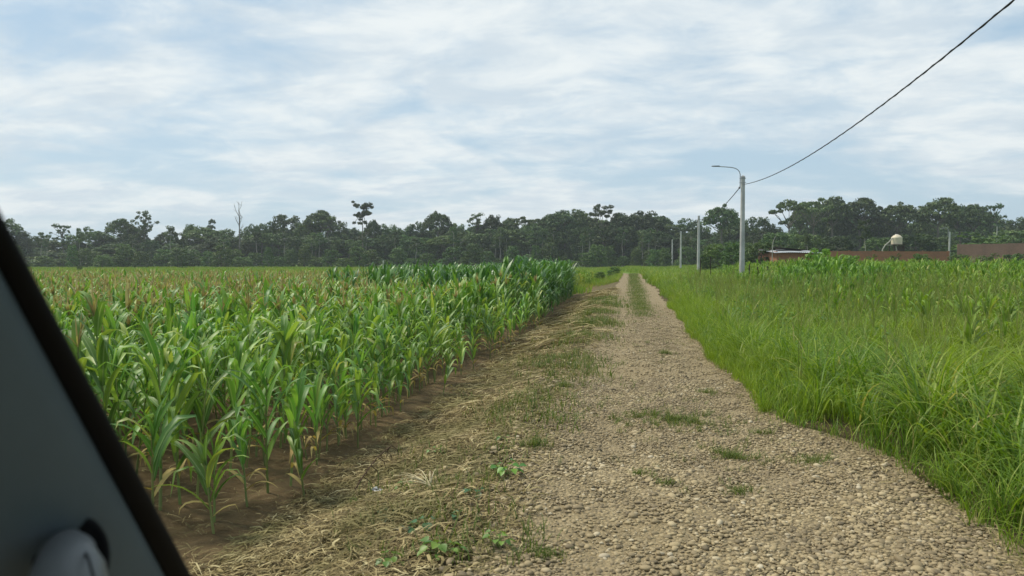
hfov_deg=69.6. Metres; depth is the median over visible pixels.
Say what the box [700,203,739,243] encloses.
broad crowned tree
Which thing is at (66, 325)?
corn plant
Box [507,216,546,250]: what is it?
umbrella tree
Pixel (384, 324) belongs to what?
corn plant
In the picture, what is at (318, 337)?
corn plant
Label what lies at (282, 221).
bushy tree
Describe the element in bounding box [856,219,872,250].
slender tree
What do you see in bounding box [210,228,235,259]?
bushy tree
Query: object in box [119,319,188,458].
corn plant
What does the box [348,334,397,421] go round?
corn plant
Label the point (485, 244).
slender tree
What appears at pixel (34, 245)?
bushy tree
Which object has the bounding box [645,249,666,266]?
shrub
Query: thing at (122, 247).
shrub
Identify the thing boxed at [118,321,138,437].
corn plant
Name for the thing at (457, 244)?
slender tree
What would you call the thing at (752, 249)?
bushy tree
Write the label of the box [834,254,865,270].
leafy shrub
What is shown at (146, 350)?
corn plant
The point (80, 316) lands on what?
corn plant
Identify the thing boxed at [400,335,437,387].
corn plant
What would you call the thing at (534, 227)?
broad crowned tree
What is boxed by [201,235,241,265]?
broad crowned tree
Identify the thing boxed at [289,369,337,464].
corn plant
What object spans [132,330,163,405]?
corn plant
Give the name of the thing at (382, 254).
bushy tree
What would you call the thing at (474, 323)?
corn plant
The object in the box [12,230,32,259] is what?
bushy tree
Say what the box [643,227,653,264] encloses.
slender tree
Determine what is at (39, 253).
broad crowned tree
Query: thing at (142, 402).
corn plant
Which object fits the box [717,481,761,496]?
grass tuft
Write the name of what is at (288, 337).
corn plant
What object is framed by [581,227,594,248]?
slender tree
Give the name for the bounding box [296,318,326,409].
corn plant
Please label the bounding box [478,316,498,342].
corn plant
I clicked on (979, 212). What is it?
broad crowned tree
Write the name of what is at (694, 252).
shrub
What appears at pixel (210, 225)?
emergent tree
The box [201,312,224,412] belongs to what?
corn plant
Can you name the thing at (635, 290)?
short grass
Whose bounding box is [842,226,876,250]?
bushy tree
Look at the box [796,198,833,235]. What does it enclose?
umbrella tree
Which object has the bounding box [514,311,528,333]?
corn plant
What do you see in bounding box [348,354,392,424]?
corn plant
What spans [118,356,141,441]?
corn plant
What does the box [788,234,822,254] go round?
bushy tree
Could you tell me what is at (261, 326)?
corn plant
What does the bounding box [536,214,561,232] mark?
broad crowned tree
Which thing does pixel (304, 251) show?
shrub
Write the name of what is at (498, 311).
corn plant
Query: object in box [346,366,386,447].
corn plant
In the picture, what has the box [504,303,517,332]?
corn plant
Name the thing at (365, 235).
slender tree
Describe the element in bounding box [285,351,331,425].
corn plant
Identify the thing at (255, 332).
corn plant
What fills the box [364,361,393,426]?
corn plant
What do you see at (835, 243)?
bushy tree
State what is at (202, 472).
corn plant
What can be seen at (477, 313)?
corn plant
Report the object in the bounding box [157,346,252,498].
corn plant
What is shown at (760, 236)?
slender tree
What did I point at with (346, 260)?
shrub
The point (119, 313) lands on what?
corn plant
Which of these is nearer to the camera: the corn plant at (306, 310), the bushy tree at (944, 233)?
the corn plant at (306, 310)
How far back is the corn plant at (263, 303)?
10.83 m
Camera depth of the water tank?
111.13 m
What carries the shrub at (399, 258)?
on the ground at (220, 538)
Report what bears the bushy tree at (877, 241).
on the ground at (220, 538)
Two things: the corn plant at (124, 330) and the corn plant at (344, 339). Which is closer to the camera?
the corn plant at (124, 330)
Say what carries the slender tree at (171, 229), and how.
on the ground at (220, 538)
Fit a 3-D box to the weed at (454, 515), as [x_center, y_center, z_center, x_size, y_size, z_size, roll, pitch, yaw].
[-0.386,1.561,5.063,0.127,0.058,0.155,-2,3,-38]
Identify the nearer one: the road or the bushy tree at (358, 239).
the road
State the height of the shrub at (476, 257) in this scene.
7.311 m
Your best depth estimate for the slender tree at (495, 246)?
223.28 m
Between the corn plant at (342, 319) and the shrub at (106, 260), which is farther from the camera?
the shrub at (106, 260)
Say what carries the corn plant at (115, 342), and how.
on the ground at (220, 538)
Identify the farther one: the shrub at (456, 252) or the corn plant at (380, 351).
the shrub at (456, 252)
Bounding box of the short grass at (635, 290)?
[310,273,796,571]
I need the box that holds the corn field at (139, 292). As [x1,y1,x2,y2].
[31,254,579,380]
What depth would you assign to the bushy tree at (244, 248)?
244.79 m
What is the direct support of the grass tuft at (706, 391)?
on the road
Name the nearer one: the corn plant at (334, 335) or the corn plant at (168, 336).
the corn plant at (168, 336)
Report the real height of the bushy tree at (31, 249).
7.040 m
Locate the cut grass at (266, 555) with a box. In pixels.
[138,287,1023,575]
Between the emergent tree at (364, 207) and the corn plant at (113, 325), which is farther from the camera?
the emergent tree at (364, 207)
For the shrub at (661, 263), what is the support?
on the ground at (220, 538)
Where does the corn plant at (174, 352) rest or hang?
on the ground at (220, 538)
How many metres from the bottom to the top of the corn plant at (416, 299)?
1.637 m
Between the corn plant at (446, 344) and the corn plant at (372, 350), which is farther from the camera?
the corn plant at (446, 344)
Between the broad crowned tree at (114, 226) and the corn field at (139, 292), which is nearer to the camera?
the corn field at (139, 292)
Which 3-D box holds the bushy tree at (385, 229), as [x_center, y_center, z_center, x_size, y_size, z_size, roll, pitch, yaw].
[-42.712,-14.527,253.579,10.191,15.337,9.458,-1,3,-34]
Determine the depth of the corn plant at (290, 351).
8.48 m
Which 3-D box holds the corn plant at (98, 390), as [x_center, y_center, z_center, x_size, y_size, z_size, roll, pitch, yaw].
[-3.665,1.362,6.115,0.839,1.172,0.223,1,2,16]
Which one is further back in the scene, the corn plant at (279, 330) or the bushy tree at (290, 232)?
the bushy tree at (290, 232)
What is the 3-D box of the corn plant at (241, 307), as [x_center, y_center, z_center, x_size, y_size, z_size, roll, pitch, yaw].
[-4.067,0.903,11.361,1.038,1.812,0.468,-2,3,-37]
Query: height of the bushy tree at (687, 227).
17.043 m
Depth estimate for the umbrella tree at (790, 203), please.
216.10 m
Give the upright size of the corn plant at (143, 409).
1.377 m
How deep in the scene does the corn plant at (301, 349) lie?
8.69 m
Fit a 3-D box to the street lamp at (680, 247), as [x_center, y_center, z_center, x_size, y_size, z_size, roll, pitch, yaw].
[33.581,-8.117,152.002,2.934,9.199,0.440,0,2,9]
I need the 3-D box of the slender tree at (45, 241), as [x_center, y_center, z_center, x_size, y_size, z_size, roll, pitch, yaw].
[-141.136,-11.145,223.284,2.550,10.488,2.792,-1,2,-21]
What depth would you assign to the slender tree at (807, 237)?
139.68 m
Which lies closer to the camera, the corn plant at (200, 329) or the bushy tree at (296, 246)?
the corn plant at (200, 329)
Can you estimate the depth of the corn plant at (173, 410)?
6.41 m
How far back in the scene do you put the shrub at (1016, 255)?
83.57 m
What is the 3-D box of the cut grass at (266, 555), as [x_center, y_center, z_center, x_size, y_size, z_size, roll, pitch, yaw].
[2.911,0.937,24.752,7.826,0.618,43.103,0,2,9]
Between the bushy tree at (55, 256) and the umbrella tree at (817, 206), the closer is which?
the umbrella tree at (817, 206)
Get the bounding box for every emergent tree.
[206,219,215,228]
[351,201,373,252]
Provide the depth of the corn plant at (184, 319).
9.86 m
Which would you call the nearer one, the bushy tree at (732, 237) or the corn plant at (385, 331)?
the corn plant at (385, 331)
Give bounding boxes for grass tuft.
[505,433,553,451]
[523,544,567,560]
[538,378,587,388]
[545,401,762,440]
[579,409,655,425]
[626,467,659,479]
[647,474,681,485]
[656,349,677,354]
[682,438,777,471]
[694,387,720,395]
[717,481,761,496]
[747,427,776,434]
[778,450,838,468]
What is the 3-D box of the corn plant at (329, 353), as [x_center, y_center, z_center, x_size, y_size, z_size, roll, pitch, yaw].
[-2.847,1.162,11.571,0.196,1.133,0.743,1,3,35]
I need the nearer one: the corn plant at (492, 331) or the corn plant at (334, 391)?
the corn plant at (334, 391)
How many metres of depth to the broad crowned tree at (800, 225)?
241.44 m
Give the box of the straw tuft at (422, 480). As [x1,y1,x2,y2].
[396,469,435,484]
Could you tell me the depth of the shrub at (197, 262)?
220.23 m
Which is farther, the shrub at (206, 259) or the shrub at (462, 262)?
the shrub at (206, 259)
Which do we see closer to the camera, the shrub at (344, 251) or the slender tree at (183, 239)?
the slender tree at (183, 239)
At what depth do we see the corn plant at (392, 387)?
11.01 m
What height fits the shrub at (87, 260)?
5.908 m
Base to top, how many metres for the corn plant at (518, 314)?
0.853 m
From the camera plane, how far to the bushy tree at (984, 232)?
232.87 m
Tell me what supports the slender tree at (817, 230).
on the ground at (220, 538)
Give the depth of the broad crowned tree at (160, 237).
259.87 m
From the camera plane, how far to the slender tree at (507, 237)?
223.05 m
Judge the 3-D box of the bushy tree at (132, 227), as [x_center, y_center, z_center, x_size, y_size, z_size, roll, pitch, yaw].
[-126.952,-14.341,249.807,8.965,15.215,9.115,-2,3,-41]
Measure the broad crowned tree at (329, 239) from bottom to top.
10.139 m
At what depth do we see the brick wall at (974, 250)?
122.64 m
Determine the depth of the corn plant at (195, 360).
8.19 m
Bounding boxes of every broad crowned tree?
[23,251,56,257]
[35,239,61,247]
[67,240,87,265]
[75,229,113,253]
[91,243,136,264]
[104,218,135,264]
[154,232,171,245]
[180,224,200,241]
[184,226,220,255]
[187,243,221,262]
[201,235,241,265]
[247,233,274,266]
[302,210,336,265]
[302,232,328,266]
[316,237,347,266]
[339,239,359,258]
[356,238,389,249]
[363,219,381,257]
[421,210,453,252]
[425,235,466,260]
[445,231,473,255]
[482,214,504,252]
[502,217,518,229]
[515,223,547,256]
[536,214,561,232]
[546,210,580,258]
[561,209,594,252]
[608,212,636,266]
[623,210,660,265]
[641,213,674,231]
[647,232,678,252]
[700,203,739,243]
[716,225,749,263]
[788,210,812,233]
[812,196,854,236]
[838,197,883,250]
[874,201,923,233]
[914,197,965,243]
[939,223,981,235]
[945,204,979,243]
[954,204,993,242]
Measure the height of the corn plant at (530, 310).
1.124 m
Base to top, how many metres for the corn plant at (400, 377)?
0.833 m
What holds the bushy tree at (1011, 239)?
on the ground at (220, 538)
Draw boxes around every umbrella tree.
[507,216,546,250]
[586,204,618,265]
[768,199,811,246]
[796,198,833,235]
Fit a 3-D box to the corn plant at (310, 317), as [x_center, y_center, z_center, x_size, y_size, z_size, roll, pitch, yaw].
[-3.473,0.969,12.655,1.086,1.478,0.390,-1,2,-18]
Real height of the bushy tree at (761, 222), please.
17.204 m
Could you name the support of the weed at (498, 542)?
on the cut grass at (266, 555)
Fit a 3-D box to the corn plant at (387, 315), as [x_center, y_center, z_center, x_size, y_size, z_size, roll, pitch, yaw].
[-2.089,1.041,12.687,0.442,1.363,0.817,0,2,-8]
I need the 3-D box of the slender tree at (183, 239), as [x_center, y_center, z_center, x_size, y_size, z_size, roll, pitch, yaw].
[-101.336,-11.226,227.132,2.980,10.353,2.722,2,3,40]
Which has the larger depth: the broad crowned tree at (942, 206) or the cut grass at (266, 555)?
the broad crowned tree at (942, 206)
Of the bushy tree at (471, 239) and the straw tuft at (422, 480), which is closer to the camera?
the straw tuft at (422, 480)
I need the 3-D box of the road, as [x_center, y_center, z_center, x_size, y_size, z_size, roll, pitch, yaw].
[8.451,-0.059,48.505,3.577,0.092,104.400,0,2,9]
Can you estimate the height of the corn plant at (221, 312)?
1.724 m
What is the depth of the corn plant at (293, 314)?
11.62 m
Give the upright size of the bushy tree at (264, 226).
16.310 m
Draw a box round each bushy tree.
[6,218,28,248]
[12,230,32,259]
[22,246,50,260]
[25,236,41,250]
[36,247,57,262]
[42,253,73,264]
[57,234,84,261]
[57,251,96,265]
[98,242,124,257]
[114,233,142,256]
[119,241,140,260]
[124,223,150,251]
[140,239,159,264]
[147,246,191,265]
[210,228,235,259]
[229,240,253,261]
[238,227,254,239]
[244,224,263,263]
[259,221,277,256]
[261,232,291,264]
[268,214,300,256]
[283,236,313,265]
[284,230,307,257]
[291,223,316,257]
[313,236,341,262]
[317,233,349,266]
[328,220,348,263]
[345,227,360,239]
[349,234,367,266]
[374,223,402,255]
[375,234,394,264]
[390,234,421,263]
[392,228,413,260]
[404,221,430,256]
[409,237,441,262]
[413,233,431,253]
[422,229,446,257]
[438,232,458,261]
[446,223,466,253]
[459,232,496,262]
[467,227,482,253]
[482,227,510,262]
[494,226,515,253]
[494,229,532,261]
[554,231,575,260]
[569,226,596,261]
[582,225,625,265]
[589,217,607,256]
[596,221,623,266]
[610,226,642,265]
[613,223,642,264]
[627,229,661,265]
[658,237,691,263]
[662,223,685,263]
[672,218,705,252]
[679,238,707,260]
[693,226,712,239]
[723,218,747,251]
[745,216,772,252]
[745,242,777,265]
[758,232,797,248]
[761,223,783,246]
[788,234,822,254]
[793,212,816,241]
[809,213,830,241]
[818,236,858,250]
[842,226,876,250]
[855,223,890,250]
[862,237,897,250]
[866,215,895,249]
[877,223,917,250]
[901,233,940,250]
[907,219,934,250]
[925,236,956,258]
[929,229,962,243]
[970,221,999,243]
[983,215,1006,235]
[993,230,1023,243]
[996,216,1023,239]
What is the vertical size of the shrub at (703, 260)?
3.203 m
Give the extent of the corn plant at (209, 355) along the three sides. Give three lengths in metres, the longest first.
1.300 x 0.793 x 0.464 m
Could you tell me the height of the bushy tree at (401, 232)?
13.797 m
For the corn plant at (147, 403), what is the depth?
7.17 m
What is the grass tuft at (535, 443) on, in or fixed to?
on the road
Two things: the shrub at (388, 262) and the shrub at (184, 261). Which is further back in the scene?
the shrub at (388, 262)
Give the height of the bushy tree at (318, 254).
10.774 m
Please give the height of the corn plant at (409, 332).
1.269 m
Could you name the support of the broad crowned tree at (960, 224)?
on the ground at (220, 538)
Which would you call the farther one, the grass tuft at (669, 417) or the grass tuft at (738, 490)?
the grass tuft at (669, 417)
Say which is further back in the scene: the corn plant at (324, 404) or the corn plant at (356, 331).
the corn plant at (356, 331)
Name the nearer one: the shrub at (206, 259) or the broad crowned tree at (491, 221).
the shrub at (206, 259)
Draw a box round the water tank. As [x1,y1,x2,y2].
[882,234,905,250]
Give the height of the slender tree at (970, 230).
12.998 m
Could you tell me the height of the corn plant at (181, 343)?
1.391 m
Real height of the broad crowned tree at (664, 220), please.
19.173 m
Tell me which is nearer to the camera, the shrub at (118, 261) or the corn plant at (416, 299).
the corn plant at (416, 299)
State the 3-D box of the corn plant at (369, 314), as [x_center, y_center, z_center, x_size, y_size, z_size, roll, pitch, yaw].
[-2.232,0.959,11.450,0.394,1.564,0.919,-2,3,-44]
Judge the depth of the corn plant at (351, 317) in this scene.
12.28 m
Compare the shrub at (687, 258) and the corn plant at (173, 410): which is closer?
the corn plant at (173, 410)
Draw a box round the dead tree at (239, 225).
[234,203,242,259]
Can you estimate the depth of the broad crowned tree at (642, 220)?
246.39 m
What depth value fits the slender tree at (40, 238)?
225.02 m
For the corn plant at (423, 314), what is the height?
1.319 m
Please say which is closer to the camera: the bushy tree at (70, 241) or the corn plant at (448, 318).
the corn plant at (448, 318)
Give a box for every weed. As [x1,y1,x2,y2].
[355,445,398,489]
[374,509,394,522]
[375,550,403,567]
[407,516,440,532]
[417,534,466,559]
[452,510,466,519]
[461,486,487,499]
[482,529,515,546]
[490,458,526,475]
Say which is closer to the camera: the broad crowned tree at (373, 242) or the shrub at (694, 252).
the shrub at (694, 252)
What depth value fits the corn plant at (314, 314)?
12.49 m
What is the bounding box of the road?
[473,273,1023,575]
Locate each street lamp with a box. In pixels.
[668,226,681,266]
[712,165,745,275]
[940,227,950,250]
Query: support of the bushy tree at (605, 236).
on the ground at (220, 538)
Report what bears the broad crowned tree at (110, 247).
on the ground at (220, 538)
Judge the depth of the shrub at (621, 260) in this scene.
215.69 m
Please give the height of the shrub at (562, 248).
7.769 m
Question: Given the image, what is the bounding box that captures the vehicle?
[0,212,190,575]
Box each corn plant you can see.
[56,310,90,328]
[56,311,66,336]
[61,283,144,422]
[65,312,90,337]
[65,318,95,371]
[65,321,101,335]
[79,312,95,359]
[81,325,110,399]
[81,336,161,464]
[88,332,143,439]
[91,327,151,451]
[92,305,139,407]
[93,314,214,509]
[93,386,105,403]
[97,345,137,430]
[100,344,192,472]
[102,301,123,342]
[104,307,139,375]
[110,332,139,393]
[112,393,201,502]
[114,350,163,469]
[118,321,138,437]
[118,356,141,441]
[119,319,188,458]
[129,313,187,336]
[131,314,166,341]
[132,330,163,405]
[134,317,160,396]
[134,362,155,454]
[137,332,172,401]
[138,367,165,463]
[140,348,214,504]
[146,430,248,533]
[153,316,166,344]
[155,314,202,414]
[156,287,187,366]
[156,311,214,436]
[157,307,181,333]
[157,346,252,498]
[161,308,185,370]
[162,345,183,462]
[165,328,229,441]
[170,418,249,522]
[174,349,202,446]
[178,331,194,438]
[179,284,206,369]
[179,292,198,370]
[179,296,185,333]
[180,321,217,401]
[181,340,234,443]
[182,333,223,431]
[190,327,264,443]
[190,336,213,411]
[197,323,253,418]
[198,334,277,474]
[198,335,232,415]
[200,291,252,362]
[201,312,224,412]
[208,312,270,415]
[210,336,222,422]
[213,310,279,423]
[213,337,253,419]
[215,401,276,506]
[218,282,274,430]
[222,291,274,399]
[222,340,311,492]
[224,320,257,352]
[225,329,265,405]
[226,288,242,345]
[226,365,289,456]
[227,313,280,396]
[227,345,282,465]
[232,332,273,375]
[234,351,285,467]
[236,289,280,406]
[252,315,321,442]
[254,300,296,397]
[255,314,331,447]
[255,325,306,416]
[259,321,326,436]
[265,308,297,401]
[275,365,315,485]
[277,398,319,459]
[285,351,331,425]
[285,419,317,498]
[286,281,333,365]
[287,302,334,361]
[287,303,304,378]
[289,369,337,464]
[293,332,307,377]
[296,309,340,420]
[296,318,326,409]
[296,328,323,427]
[300,377,343,459]
[301,310,339,374]
[302,344,371,450]
[306,357,360,445]
[308,307,322,328]
[320,318,341,395]
[320,325,348,393]
[323,305,363,371]
[323,318,347,374]
[323,368,367,437]
[327,305,377,386]
[327,344,354,440]
[328,323,337,375]
[329,331,350,387]
[331,327,369,385]
[338,312,378,380]
[339,307,354,385]
[340,383,351,436]
[345,344,382,429]
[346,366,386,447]
[347,328,376,391]
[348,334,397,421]
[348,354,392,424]
[350,299,381,395]
[350,304,404,372]
[360,324,409,416]
[361,319,407,407]
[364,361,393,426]
[370,319,421,401]
[370,335,409,412]
[373,310,402,379]
[375,306,391,388]
[381,358,405,403]
[385,309,402,381]
[387,318,435,393]
[388,356,411,411]
[389,298,417,350]
[392,305,422,359]
[392,342,420,396]
[393,314,419,366]
[397,290,435,370]
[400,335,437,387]
[408,330,445,382]
[411,313,457,385]
[413,322,459,381]
[413,341,426,390]
[414,305,441,362]
[416,311,451,380]
[417,301,455,357]
[420,288,460,354]
[428,291,444,362]
[431,325,456,376]
[431,335,459,365]
[434,309,457,361]
[434,323,469,364]
[435,306,446,353]
[437,351,457,393]
[444,327,468,366]
[449,338,468,374]
[454,320,463,357]
[462,316,491,349]
[463,307,492,356]
[465,328,484,348]
[465,333,485,368]
[466,318,479,348]
[472,308,509,359]
[474,298,497,339]
[477,307,497,349]
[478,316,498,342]
[482,320,507,355]
[491,309,505,342]
[493,297,507,343]
[499,315,504,347]
[502,298,517,338]
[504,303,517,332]
[507,315,512,345]
[509,312,519,336]
[510,305,532,330]
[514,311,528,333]
[516,305,534,332]
[518,296,526,331]
[520,292,537,325]
[526,297,535,328]
[528,294,546,327]
[532,302,542,326]
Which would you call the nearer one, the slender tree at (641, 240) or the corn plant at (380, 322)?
the corn plant at (380, 322)
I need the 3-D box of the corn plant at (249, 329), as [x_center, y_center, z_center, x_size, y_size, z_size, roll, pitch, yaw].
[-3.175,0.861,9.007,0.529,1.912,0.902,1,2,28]
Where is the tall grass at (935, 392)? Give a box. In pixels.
[638,264,1023,566]
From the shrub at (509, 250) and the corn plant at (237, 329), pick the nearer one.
the corn plant at (237, 329)
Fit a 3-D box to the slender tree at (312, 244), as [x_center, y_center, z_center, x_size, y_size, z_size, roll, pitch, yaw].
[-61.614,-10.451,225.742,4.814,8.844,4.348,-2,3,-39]
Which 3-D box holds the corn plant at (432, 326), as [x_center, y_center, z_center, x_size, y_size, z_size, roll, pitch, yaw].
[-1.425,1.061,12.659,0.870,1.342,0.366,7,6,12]
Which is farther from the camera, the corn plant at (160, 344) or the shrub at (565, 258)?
the shrub at (565, 258)
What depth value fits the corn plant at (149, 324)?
10.17 m
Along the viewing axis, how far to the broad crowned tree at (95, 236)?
249.73 m
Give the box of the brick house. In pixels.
[758,247,815,264]
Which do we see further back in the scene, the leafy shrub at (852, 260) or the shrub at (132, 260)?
the shrub at (132, 260)
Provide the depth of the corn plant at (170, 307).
9.39 m
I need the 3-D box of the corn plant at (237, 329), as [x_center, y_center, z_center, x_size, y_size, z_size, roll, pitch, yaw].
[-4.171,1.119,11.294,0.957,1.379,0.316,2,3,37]
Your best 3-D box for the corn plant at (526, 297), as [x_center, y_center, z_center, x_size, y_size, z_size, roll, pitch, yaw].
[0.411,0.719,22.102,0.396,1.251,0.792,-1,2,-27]
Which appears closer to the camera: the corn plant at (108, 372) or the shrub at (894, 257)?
the corn plant at (108, 372)
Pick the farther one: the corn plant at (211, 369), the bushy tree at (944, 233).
the bushy tree at (944, 233)
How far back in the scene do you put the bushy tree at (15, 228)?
237.65 m
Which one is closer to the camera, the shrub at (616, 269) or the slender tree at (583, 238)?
the shrub at (616, 269)
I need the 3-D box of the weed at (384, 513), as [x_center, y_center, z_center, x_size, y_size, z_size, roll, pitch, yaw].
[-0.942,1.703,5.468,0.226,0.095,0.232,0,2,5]
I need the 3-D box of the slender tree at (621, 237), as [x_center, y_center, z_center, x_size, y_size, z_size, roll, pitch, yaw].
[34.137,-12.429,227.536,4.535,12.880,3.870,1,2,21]
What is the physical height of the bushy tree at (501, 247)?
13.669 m
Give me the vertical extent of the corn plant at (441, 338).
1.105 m
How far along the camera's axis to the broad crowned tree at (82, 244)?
248.40 m
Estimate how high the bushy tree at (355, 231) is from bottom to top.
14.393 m
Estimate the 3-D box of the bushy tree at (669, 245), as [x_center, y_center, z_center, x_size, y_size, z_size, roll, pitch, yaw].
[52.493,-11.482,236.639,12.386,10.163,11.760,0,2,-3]
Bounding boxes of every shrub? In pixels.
[24,256,43,266]
[28,256,56,266]
[43,240,69,261]
[51,259,71,266]
[65,245,79,266]
[75,247,94,266]
[86,251,103,266]
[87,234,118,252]
[92,254,113,266]
[104,257,126,267]
[112,243,139,267]
[127,251,139,266]
[131,251,150,267]
[140,259,168,266]
[150,249,176,266]
[164,243,182,265]
[167,247,189,267]
[179,249,201,266]
[193,255,205,266]
[199,251,215,266]
[210,245,234,266]
[226,249,246,266]
[231,257,253,267]
[253,243,279,264]
[262,246,273,267]
[264,256,289,266]
[284,249,297,266]
[297,243,312,267]
[308,256,323,266]
[320,249,342,266]
[333,258,355,266]
[340,243,364,265]
[345,246,370,266]
[359,249,382,265]
[378,260,392,266]
[388,247,407,266]
[402,258,422,266]
[418,253,438,266]
[434,259,447,264]
[442,246,463,264]
[458,257,469,266]
[462,243,482,266]
[479,251,496,264]
[493,258,503,263]
[503,246,520,262]
[531,245,541,261]
[539,242,558,261]
[556,255,568,261]
[558,246,580,263]
[576,252,600,266]
[586,244,609,266]
[594,272,605,278]
[606,267,620,275]
[616,256,630,266]
[630,247,642,265]
[643,248,652,264]
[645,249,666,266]
[658,248,673,265]
[675,246,696,265]
[692,249,708,265]
[696,254,711,269]
[701,243,724,269]
[718,241,749,269]
[720,240,738,264]
[735,242,754,263]
[803,248,834,265]
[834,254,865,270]
[889,253,901,260]
[910,254,932,260]
[948,254,969,261]
[950,232,1009,259]
[978,253,999,262]
[1002,253,1023,261]
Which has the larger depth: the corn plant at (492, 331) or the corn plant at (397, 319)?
the corn plant at (492, 331)
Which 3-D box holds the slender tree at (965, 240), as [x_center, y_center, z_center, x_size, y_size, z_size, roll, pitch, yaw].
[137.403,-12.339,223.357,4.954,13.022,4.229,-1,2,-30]
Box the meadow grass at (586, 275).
[30,264,745,293]
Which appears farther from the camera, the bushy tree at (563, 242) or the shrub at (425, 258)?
the bushy tree at (563, 242)
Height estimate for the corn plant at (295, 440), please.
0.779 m
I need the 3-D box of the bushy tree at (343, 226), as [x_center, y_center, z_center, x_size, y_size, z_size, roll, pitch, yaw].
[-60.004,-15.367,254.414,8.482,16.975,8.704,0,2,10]
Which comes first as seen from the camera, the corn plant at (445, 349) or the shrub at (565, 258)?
the corn plant at (445, 349)
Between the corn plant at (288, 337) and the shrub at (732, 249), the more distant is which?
the shrub at (732, 249)
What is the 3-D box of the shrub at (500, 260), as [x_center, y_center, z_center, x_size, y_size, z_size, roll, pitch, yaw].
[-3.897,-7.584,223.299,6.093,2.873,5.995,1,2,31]
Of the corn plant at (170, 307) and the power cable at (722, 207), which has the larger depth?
the power cable at (722, 207)
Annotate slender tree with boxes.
[35,232,48,258]
[42,235,50,258]
[73,228,83,263]
[79,226,92,246]
[117,232,130,244]
[161,225,177,249]
[169,231,182,257]
[178,235,187,247]
[212,239,224,265]
[216,234,231,266]
[245,230,264,263]
[277,227,290,249]
[302,240,318,252]
[313,232,327,260]
[330,239,341,257]
[361,227,371,243]
[387,230,401,247]
[407,237,425,261]
[449,226,460,253]
[454,236,467,250]
[476,238,489,250]
[490,236,501,253]
[493,227,505,257]
[502,231,511,255]
[539,227,551,246]
[579,234,587,266]
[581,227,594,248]
[615,228,629,255]
[638,234,646,256]
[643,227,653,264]
[682,233,692,256]
[688,231,696,245]
[717,233,726,243]
[745,227,759,242]
[753,230,767,243]
[803,232,815,250]
[811,227,821,238]
[841,234,859,246]
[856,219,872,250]
[956,226,971,242]
[964,227,978,242]
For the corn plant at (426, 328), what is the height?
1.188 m
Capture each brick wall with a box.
[824,250,949,262]
[957,243,1023,262]
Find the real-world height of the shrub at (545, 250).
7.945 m
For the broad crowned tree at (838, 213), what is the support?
on the ground at (220, 538)
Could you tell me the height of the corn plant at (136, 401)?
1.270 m
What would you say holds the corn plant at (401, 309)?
on the ground at (220, 538)
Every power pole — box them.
[671,239,672,265]
[697,216,699,269]
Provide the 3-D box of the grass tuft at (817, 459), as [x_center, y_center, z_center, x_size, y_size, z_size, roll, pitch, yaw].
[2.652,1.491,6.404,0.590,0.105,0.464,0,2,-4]
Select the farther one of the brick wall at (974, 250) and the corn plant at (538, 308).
the brick wall at (974, 250)
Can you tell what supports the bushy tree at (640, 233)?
on the ground at (220, 538)
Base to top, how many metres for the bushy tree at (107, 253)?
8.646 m
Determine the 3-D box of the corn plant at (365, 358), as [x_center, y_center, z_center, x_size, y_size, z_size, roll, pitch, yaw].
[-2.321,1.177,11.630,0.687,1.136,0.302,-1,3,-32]
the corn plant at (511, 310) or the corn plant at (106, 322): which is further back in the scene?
the corn plant at (511, 310)
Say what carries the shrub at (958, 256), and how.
on the ground at (220, 538)
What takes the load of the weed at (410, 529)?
on the cut grass at (266, 555)
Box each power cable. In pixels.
[698,188,738,219]
[747,0,1014,183]
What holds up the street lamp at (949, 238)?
on the ground at (220, 538)
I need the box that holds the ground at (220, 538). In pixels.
[56,262,1023,575]
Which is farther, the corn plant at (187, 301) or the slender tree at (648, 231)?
the slender tree at (648, 231)
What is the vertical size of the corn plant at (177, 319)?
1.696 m
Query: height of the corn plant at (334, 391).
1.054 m
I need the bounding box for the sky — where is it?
[0,0,1023,248]
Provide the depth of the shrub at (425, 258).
207.09 m
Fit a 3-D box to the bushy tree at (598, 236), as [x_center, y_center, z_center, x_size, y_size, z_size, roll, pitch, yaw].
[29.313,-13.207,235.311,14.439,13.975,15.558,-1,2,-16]
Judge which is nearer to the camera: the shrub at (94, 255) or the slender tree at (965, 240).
the shrub at (94, 255)
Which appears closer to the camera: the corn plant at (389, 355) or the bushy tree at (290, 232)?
the corn plant at (389, 355)
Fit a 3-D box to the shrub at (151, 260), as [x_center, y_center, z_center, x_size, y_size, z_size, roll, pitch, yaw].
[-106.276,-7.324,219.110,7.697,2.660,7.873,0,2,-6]
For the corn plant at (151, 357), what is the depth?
7.23 m
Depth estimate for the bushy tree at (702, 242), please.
234.34 m
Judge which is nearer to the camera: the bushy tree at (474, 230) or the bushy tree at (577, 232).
the bushy tree at (577, 232)
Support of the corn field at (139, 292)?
on the ground at (220, 538)
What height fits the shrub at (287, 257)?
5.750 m
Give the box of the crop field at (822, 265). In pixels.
[714,251,1023,359]
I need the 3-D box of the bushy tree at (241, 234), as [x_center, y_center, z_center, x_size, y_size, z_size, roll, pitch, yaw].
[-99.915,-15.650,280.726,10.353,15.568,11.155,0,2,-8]
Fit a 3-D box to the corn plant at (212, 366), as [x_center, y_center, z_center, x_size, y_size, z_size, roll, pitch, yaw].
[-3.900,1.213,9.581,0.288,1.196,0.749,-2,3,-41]
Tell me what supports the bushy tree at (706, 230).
on the ground at (220, 538)
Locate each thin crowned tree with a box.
[49,223,70,263]
[130,210,159,263]
[316,215,340,264]
[467,213,487,235]
[983,203,1007,234]

